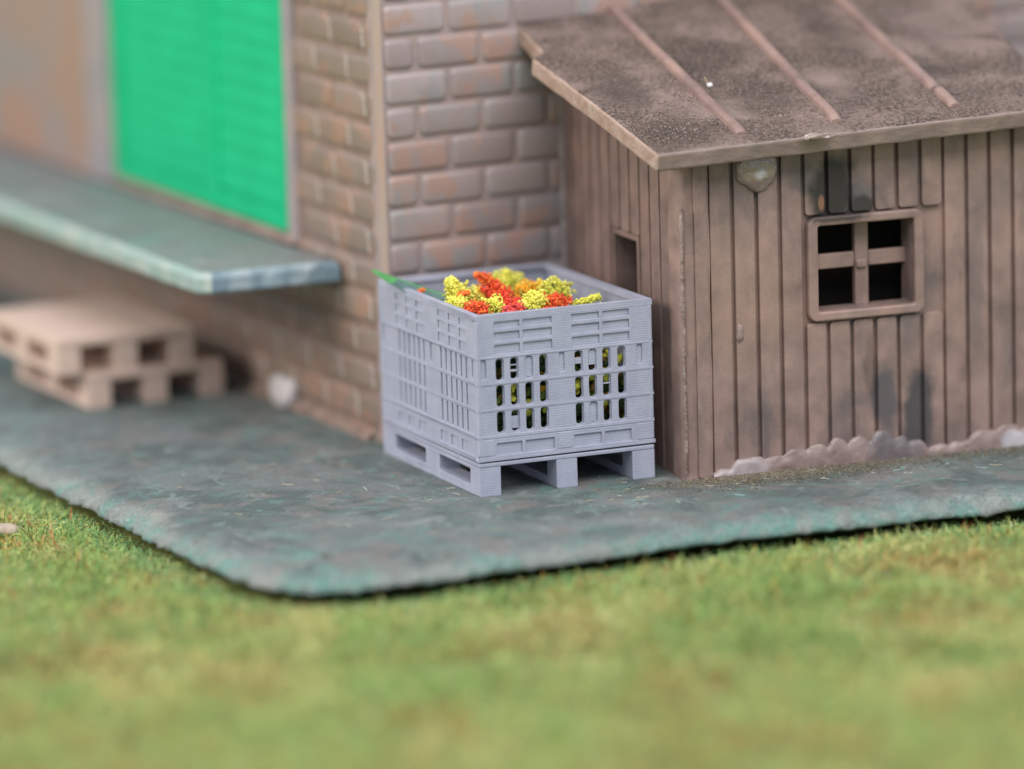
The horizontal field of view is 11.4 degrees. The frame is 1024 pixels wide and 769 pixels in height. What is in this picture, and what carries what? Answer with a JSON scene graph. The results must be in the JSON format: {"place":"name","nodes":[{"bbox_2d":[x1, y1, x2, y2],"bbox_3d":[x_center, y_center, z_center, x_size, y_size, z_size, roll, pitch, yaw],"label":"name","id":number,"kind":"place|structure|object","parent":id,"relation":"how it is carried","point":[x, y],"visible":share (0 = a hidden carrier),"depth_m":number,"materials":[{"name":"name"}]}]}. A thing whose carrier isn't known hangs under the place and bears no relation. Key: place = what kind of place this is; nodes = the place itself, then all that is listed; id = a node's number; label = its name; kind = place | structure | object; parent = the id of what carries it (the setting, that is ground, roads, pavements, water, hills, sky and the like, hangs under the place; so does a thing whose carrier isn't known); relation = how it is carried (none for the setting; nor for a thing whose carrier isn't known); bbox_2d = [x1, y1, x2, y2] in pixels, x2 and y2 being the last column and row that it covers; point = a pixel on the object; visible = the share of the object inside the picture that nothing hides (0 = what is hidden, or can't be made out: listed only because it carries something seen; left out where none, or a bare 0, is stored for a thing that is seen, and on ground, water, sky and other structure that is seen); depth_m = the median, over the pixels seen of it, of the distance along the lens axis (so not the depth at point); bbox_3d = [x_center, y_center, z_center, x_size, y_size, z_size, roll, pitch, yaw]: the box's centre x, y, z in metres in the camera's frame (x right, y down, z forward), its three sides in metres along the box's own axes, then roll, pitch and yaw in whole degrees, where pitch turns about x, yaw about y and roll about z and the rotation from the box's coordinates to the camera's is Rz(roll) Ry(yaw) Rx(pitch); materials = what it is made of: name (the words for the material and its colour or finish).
{"place":"outdoors","nodes":[
{"label":"outdoors","id":0,"kind":"place"},
{"bbox_2d":[0,466,1023,768],"bbox_3d":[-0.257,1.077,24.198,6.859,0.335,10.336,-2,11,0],"label":"grass","id":1,"kind":"structure","parent":0,"point":[924,592],"depth_m":23.27,"materials":[{"name":"green plant"}]},
{"bbox_2d":[0,523,20,536],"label":"stone chip","id":2,"kind":"object","parent":1,"relation":"on","point":[4,528],"visible":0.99,"depth_m":25.96,"materials":[{"name":"white stone"}]},
{"bbox_2d":[0,0,1023,444],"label":"brick building","id":3,"kind":"structure","parent":1,"relation":"on","point":[252,192],"depth_m":28.07,"materials":[{"name":"beige brick"}]},
{"bbox_2d":[109,0,288,231],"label":"door","id":4,"kind":"structure","parent":3,"relation":"in","point":[197,85],"depth_m":29.06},
{"bbox_2d":[0,286,1023,595],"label":"pavement","id":5,"kind":"structure","parent":0,"point":[126,460],"depth_m":25.85,"materials":[{"name":"grey concrete"}]},
{"bbox_2d":[17,348,223,408],"bbox_3d":[-2.229,-0.094,29.117,0.810,0.200,1.150,-7,12,-25],"label":"pallet","id":6,"kind":"object","parent":5,"relation":"on","point":[146,380],"visible":0.66,"depth_m":28.71,"materials":[{"name":"brown wood"}]},
{"bbox_2d":[0,297,193,375],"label":"pallet","id":7,"kind":"object","parent":6,"relation":"on","point":[115,333],"visible":1,"depth_m":28.75,"materials":[{"name":"brown wood"}]},
{"bbox_2d":[378,262,655,496],"bbox_3d":[0.017,-0.040,26.591,0.986,0.930,1.320,-6,12,-22],"label":"slatted crate","id":8,"kind":"object","parent":5,"relation":"on","point":[440,382],"visible":0.94,"depth_m":26.09,"materials":[{"name":"plastic"}]},
{"bbox_2d":[371,269,446,300],"bbox_3d":[-0.514,-0.506,26.575,0.522,0.144,0.087,6,13,35],"label":"leaf","id":9,"kind":"object","parent":8,"relation":"on","point":[398,283],"visible":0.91,"depth_m":26.61,"materials":[{"name":"green plant"}]},
{"bbox_2d":[495,348,623,431],"bbox_3d":[0.013,-0.110,26.574,0.905,0.645,1.247,-6,12,-22],"label":"flower heap","id":10,"kind":"object","parent":8,"relation":"on","point":[543,391],"visible":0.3,"depth_m":26.11,"materials":[{"name":"plant"}]},
{"bbox_2d":[444,294,470,307],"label":"flower clump","id":11,"kind":"object","parent":10,"relation":"on","point":[459,300],"visible":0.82,"depth_m":26.21,"materials":[{"name":"yellow plant"}]},
{"bbox_2d":[443,275,479,301],"bbox_3d":[-0.254,-0.441,26.371,0.201,0.268,0.194,-3,11,-7],"label":"flower clump","id":12,"kind":"object","parent":10,"relation":"on","point":[453,285],"visible":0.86,"depth_m":26.30,"materials":[{"name":"yellow plant"}]},
{"bbox_2d":[457,290,469,296],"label":"flower clump","id":13,"kind":"object","parent":12,"relation":"on","point":[464,293],"visible":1,"depth_m":26.25,"materials":[{"name":"orange plant"}]},
{"bbox_2d":[469,284,485,302],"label":"flower clump","id":14,"kind":"object","parent":10,"relation":"on","point":[479,292],"visible":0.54,"depth_m":26.48,"materials":[{"name":"yellow plant"}]},
{"bbox_2d":[463,298,492,314],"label":"flower clump","id":15,"kind":"object","parent":10,"relation":"on","point":[479,307],"visible":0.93,"depth_m":26.08,"materials":[{"name":"orange plant"}]},
{"bbox_2d":[478,293,505,313],"bbox_3d":[-0.101,-0.394,26.128,0.196,0.152,0.140,3,12,22],"label":"flower clump","id":16,"kind":"object","parent":10,"relation":"on","point":[496,304],"visible":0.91,"depth_m":26.09,"materials":[{"name":"yellow plant"}]},
{"bbox_2d":[477,279,517,312],"bbox_3d":[-0.083,-0.451,26.431,0.232,0.206,0.166,8,14,40],"label":"flower clump","id":17,"kind":"object","parent":10,"relation":"on","point":[490,291],"visible":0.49,"depth_m":26.39,"materials":[{"name":"plant"}]},
{"bbox_2d":[473,271,503,288],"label":"flower clump","id":18,"kind":"object","parent":17,"relation":"on","point":[484,278],"visible":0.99,"depth_m":26.39,"materials":[{"name":"plant"}]},
{"bbox_2d":[488,267,524,296],"bbox_3d":[-0.034,-0.514,26.756,0.239,0.194,0.213,-7,12,-25],"label":"flower clump","id":19,"kind":"object","parent":10,"relation":"on","point":[505,277],"visible":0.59,"depth_m":26.70,"materials":[{"name":"yellow plant"}]},
{"bbox_2d":[500,293,522,309],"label":"flower clump","id":20,"kind":"object","parent":10,"relation":"on","point":[507,300],"visible":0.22,"depth_m":26.27,"materials":[{"name":"red plant"}]},
{"bbox_2d":[501,302,526,311],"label":"flower clump","id":21,"kind":"object","parent":10,"relation":"on","point":[510,307],"visible":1,"depth_m":25.99,"materials":[{"name":"red plant"}]},
{"bbox_2d":[514,278,542,299],"bbox_3d":[0.098,-0.483,26.549,0.204,0.136,0.142,-7,12,-25],"label":"flower clump","id":22,"kind":"object","parent":10,"relation":"on","point":[523,288],"visible":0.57,"depth_m":26.52,"materials":[{"name":"orange plant"}]},
{"bbox_2d":[518,289,549,309],"bbox_3d":[0.111,-0.403,26.154,0.197,0.174,0.178,-7,12,-25],"label":"flower clump","id":23,"kind":"object","parent":10,"relation":"on","point":[533,299],"visible":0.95,"depth_m":26.12,"materials":[{"name":"yellow plant"}]},
{"bbox_2d":[536,275,576,298],"bbox_3d":[0.213,-0.474,26.489,0.245,0.180,0.184,-7,12,-25],"label":"flower clump","id":24,"kind":"object","parent":10,"relation":"on","point":[552,285],"visible":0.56,"depth_m":26.45,"materials":[{"name":"yellow plant"}]},
{"bbox_2d":[541,291,572,307],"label":"flower clump","id":25,"kind":"object","parent":10,"relation":"on","point":[556,299],"visible":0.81,"depth_m":26.16,"materials":[{"name":"red plant"}]},
{"bbox_2d":[570,293,601,304],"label":"flower clump","id":26,"kind":"object","parent":10,"relation":"on","point":[591,298],"visible":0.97,"depth_m":26.21,"materials":[{"name":"plant"}]},
{"bbox_2d":[177,450,1022,551],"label":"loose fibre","id":27,"kind":"object","parent":5,"relation":"on","point":[555,490],"visible":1,"depth_m":26.04,"materials":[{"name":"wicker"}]},
{"bbox_2d":[518,0,1023,478],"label":"wooden shed","id":28,"kind":"structure","parent":5,"relation":"on","point":[800,223],"depth_m":26.45,"materials":[{"name":"brown wood"}]},
{"bbox_2d":[805,208,924,321],"bbox_3d":[1.792,-0.623,26.382,0.650,0.543,0.160,-6,12,-20],"label":"window","id":29,"kind":"structure","parent":28,"relation":"in","point":[860,256],"depth_m":26.38,"materials":[{"name":"brown wood"}]},
{"bbox_2d":[582,445,1023,498],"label":"dirt","id":30,"kind":"structure","parent":5,"relation":"on","point":[805,471],"depth_m":26.27,"materials":[{"name":"soil"}]}
]}

